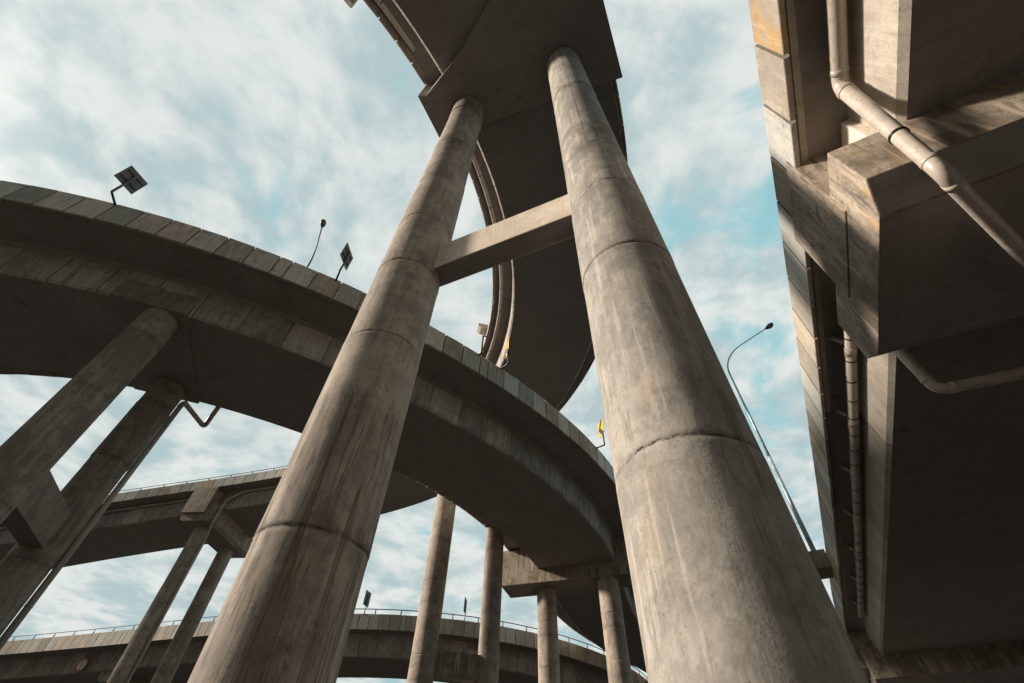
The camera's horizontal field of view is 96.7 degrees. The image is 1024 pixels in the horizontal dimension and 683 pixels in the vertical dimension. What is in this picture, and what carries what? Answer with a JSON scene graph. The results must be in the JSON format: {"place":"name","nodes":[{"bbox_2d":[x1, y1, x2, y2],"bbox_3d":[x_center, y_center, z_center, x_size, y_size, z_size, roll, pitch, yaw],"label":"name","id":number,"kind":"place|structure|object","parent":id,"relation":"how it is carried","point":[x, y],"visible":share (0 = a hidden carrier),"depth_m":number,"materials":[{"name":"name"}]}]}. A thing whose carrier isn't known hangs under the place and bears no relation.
{"place":"outdoors","nodes":[
{"label":"outdoors","id":0,"kind":"place"},
{"bbox_2d":[0,0,834,682],"label":"sky","id":1,"kind":"structure","parent":0,"point":[256,123],"materials":[{"name":"blue"}]},
{"label":"ground","id":2,"kind":"structure","parent":0,"visible":0},
{"bbox_2d":[0,278,200,635],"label":"bridge pier","id":3,"kind":"structure","parent":2,"relation":"on","point":[44,519],"depth_m":20.52,"materials":[{"name":"concrete"}]},
{"bbox_2d":[0,401,219,649],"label":"drain pipe","id":4,"kind":"object","parent":3,"relation":"attached to","point":[35,597],"visible":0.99,"depth_m":21.66,"materials":[{"name":"grey plastic"}]},
{"bbox_2d":[98,671,149,682],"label":"bridge pier","id":5,"kind":"structure","parent":2,"relation":"on","point":[103,677],"depth_m":63.20,"materials":[{"name":"concrete"}]},
{"bbox_2d":[0,608,647,682],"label":"flyover","id":6,"kind":"object","parent":5,"relation":"on","point":[379,646],"visible":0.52,"depth_m":62.22,"materials":[{"name":"concrete"}]},
{"bbox_2d":[75,657,88,671],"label":"height limit sign","id":7,"kind":"object","parent":6,"relation":"attached to","point":[81,664],"visible":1,"depth_m":64.40,"materials":[{"name":"white metal"}]},
{"bbox_2d":[363,590,370,614],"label":"chevron sign","id":8,"kind":"object","parent":6,"relation":"attached to","point":[367,597],"visible":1,"depth_m":60.02,"materials":[{"name":"metal"}]},
{"bbox_2d":[464,597,466,621],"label":"chevron sign","id":9,"kind":"object","parent":6,"relation":"attached to","point":[465,602],"visible":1,"depth_m":59.96,"materials":[{"name":"metal"}]},
{"bbox_2d":[106,487,252,682],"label":"bridge pier","id":10,"kind":"structure","parent":2,"relation":"on","point":[227,539],"depth_m":55.67,"materials":[{"name":"concrete"}]},
{"bbox_2d":[407,494,503,682],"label":"bridge pier","id":11,"kind":"structure","parent":2,"relation":"on","point":[430,662],"depth_m":35.30,"materials":[{"name":"concrete"}]},
{"bbox_2d":[450,649,477,682],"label":"bridge pier","id":12,"kind":"structure","parent":2,"relation":"on","point":[469,651],"depth_m":57.58,"materials":[{"name":"concrete"}]},
{"bbox_2d":[187,0,868,682],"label":"bridge pier","id":13,"kind":"structure","parent":2,"relation":"on","point":[727,584],"depth_m":6.65,"materials":[{"name":"concrete"}]},
{"bbox_2d":[0,0,627,568],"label":"flyover","id":14,"kind":"object","parent":13,"relation":"on","point":[544,324],"visible":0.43,"depth_m":38.78,"materials":[{"name":"concrete"}]},
{"bbox_2d":[0,499,188,528],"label":"drain pipe","id":15,"kind":"object","parent":14,"relation":"attached to","point":[143,506],"visible":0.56,"depth_m":59.48,"materials":[{"name":"grey plastic"}]},
{"bbox_2d":[126,485,277,682],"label":"drain pipe","id":16,"kind":"object","parent":14,"relation":"attached to","point":[175,594],"visible":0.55,"depth_m":53.11,"materials":[{"name":"grey plastic"}]},
{"bbox_2d":[375,0,415,50],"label":"drain pipe","id":17,"kind":"object","parent":14,"relation":"attached to","point":[393,20],"visible":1,"depth_m":26.21,"materials":[{"name":"beige plastic"}]},
{"bbox_2d":[472,155,502,359],"bbox_3d":[-6.968,1.497,45.266,9.171,1.679,43.180,17,-51,-12],"label":"drain pipe","id":18,"kind":"object","parent":14,"relation":"attached to","point":[481,178],"visible":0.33,"depth_m":38.57,"materials":[{"name":"beige plastic"}]},
{"bbox_2d":[502,537,632,682],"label":"bridge pier","id":19,"kind":"structure","parent":2,"relation":"on","point":[523,575],"depth_m":41.09,"materials":[{"name":"concrete"}]},
{"bbox_2d":[0,180,646,672],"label":"flyover","id":20,"kind":"object","parent":19,"relation":"on","point":[526,470],"visible":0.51,"depth_m":26.44,"materials":[{"name":"concrete"}]},
{"bbox_2d":[110,165,147,205],"bbox_3d":[-20.471,-8.293,24.156,0.395,2.430,1.230,0,-49,2],"label":"chevron sign","id":21,"kind":"object","parent":20,"relation":"attached to","point":[131,180],"visible":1,"depth_m":24.35,"materials":[{"name":"metal"}]},
{"bbox_2d":[306,219,325,266],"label":"street lamp","id":22,"kind":"object","parent":20,"relation":"on","point":[322,223],"visible":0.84,"depth_m":44.92,"materials":[{"name":"metal"}]},
{"bbox_2d":[335,242,352,280],"bbox_3d":[-9.872,-4.667,26.795,0.386,2.430,1.234,11,-50,-8],"label":"chevron sign","id":23,"kind":"object","parent":20,"relation":"attached to","point":[346,256],"visible":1,"depth_m":26.91,"materials":[{"name":"metal"}]},
{"bbox_2d":[478,335,486,355],"bbox_3d":[-1.999,0.250,30.318,0.499,1.780,0.210,-24,-54,21],"label":"chevron sign","id":24,"kind":"object","parent":20,"relation":"attached to","point":[480,353],"visible":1,"depth_m":30.12,"materials":[{"name":"metal"}]},
{"bbox_2d":[500,335,509,369],"bbox_3d":[-0.351,0.789,31.128,0.362,2.380,1.243,22,-52,-16],"label":"chevron sign","id":25,"kind":"object","parent":20,"relation":"attached to","point":[507,348],"visible":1,"depth_m":30.94,"materials":[{"name":"metal"}]},
{"bbox_2d":[596,417,604,448],"bbox_3d":[7.189,7.443,36.743,0.471,2.430,1.197,30,-55,-22],"label":"chevron sign","id":26,"kind":"object","parent":20,"relation":"attached to","point":[601,430],"visible":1,"depth_m":36.84,"materials":[{"name":"metal"}]},
{"bbox_2d":[786,72,1023,357],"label":"bridge pier","id":27,"kind":"structure","parent":2,"relation":"on","point":[900,248],"depth_m":8.38,"materials":[{"name":"concrete"}]},
{"bbox_2d":[748,0,1023,682],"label":"flyover","id":28,"kind":"object","parent":27,"relation":"on","point":[942,494],"visible":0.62,"depth_m":14.11,"materials":[{"name":"concrete"}]},
{"bbox_2d":[727,322,815,550],"bbox_3d":[20.380,5.747,33.982,5.797,19.608,0.755,-19,-52,18],"label":"street lamp","id":29,"kind":"object","parent":28,"relation":"on","point":[793,507],"visible":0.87,"depth_m":31.63,"materials":[{"name":"metal"}]},
{"bbox_2d":[829,330,863,617],"bbox_3d":[15.035,7.560,20.107,0.572,0.660,25.998,-20,-53,18],"label":"drain pipe","id":30,"kind":"object","parent":28,"relation":"attached to","point":[851,378],"visible":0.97,"depth_m":17.01,"materials":[{"name":"beige plastic"}]},
{"bbox_2d":[826,0,1023,266],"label":"drain pipe","id":31,"kind":"object","parent":28,"relation":"attached to","point":[957,187],"visible":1,"depth_m":7.38,"materials":[{"name":"beige plastic"}]},
{"bbox_2d":[893,348,1023,393],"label":"drain pipe","id":32,"kind":"object","parent":28,"relation":"attached to","point":[916,368],"visible":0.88,"depth_m":10.01,"materials":[{"name":"beige plastic"}]},
{"bbox_2d":[841,622,1023,682],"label":"bridge pier","id":33,"kind":"structure","parent":2,"relation":"on","point":[999,662],"depth_m":26.56,"materials":[{"name":"concrete"}]}
]}

